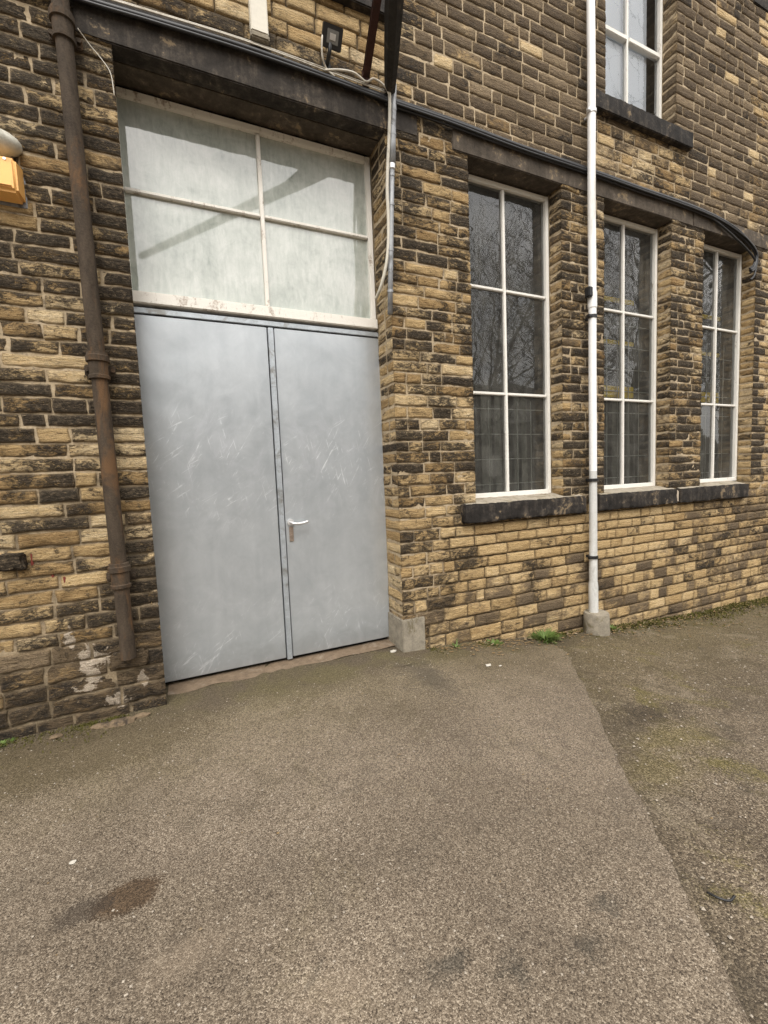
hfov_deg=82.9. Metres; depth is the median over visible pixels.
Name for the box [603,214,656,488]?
window
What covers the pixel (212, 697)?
asphalt apron
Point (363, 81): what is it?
white wires
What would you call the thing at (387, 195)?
cream cable
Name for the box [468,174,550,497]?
window
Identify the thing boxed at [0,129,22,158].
bulkhead lamp
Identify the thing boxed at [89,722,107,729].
stone chunk
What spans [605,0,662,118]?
sash window
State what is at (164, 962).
asphalt patch
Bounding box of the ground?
[102,597,767,1023]
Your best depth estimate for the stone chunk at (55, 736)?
2.50 m
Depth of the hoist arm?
2.86 m
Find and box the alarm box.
[0,156,27,208]
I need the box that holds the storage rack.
[603,240,722,483]
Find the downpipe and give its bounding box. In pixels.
[47,0,135,660]
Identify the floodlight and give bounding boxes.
[321,21,342,75]
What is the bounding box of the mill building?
[0,0,767,740]
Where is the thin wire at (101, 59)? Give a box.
[77,28,114,95]
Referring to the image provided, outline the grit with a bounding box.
[0,621,767,1022]
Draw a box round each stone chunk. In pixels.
[48,733,62,739]
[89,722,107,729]
[103,716,136,728]
[133,712,150,718]
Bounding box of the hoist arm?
[362,0,403,95]
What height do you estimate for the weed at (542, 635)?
0.092 m
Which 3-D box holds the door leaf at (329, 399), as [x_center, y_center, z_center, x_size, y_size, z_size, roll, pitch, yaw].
[-0.372,-0.143,3.515,0.861,2.532,0.123,-4,5,-24]
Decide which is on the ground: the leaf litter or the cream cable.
the leaf litter
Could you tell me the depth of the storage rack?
4.94 m
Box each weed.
[0,737,14,747]
[485,639,503,645]
[527,627,564,644]
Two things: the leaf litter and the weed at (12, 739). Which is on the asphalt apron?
the weed at (12, 739)
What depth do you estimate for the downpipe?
2.47 m
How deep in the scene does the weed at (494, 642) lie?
3.83 m
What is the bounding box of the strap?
[707,891,735,901]
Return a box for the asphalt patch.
[0,644,749,1023]
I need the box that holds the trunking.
[248,0,269,46]
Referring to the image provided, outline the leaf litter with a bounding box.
[28,598,767,955]
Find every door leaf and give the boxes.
[134,314,285,682]
[273,328,388,655]
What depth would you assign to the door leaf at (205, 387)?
3.14 m
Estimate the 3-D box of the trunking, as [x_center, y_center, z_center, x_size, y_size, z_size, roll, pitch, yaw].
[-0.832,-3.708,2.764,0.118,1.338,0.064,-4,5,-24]
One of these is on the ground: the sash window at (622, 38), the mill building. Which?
the mill building
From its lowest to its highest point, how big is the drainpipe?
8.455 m
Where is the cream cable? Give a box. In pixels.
[375,92,390,299]
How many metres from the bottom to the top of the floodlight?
0.246 m
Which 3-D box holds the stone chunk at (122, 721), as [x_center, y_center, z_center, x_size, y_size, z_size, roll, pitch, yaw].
[-1.601,1.268,2.633,0.192,0.028,0.073,-4,5,-24]
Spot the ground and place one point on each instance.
(692, 835)
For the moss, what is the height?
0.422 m
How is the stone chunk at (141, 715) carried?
on the asphalt apron
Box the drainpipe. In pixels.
[583,0,609,635]
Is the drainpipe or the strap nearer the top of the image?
the drainpipe
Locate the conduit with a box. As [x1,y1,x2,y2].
[387,84,396,314]
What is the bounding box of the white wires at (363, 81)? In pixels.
[110,0,388,93]
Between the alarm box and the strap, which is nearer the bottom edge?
the strap
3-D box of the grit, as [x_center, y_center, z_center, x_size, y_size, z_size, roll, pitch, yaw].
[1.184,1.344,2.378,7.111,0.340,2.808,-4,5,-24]
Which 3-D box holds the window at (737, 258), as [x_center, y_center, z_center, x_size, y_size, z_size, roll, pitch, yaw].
[3.996,-1.761,5.323,1.036,2.790,0.103,-4,5,-24]
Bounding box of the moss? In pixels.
[0,596,767,766]
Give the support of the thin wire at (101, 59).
attached to the mill building
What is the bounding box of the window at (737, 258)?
[700,244,741,482]
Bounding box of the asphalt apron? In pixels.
[0,638,535,762]
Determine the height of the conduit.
1.648 m
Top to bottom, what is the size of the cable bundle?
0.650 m
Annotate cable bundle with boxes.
[74,0,758,280]

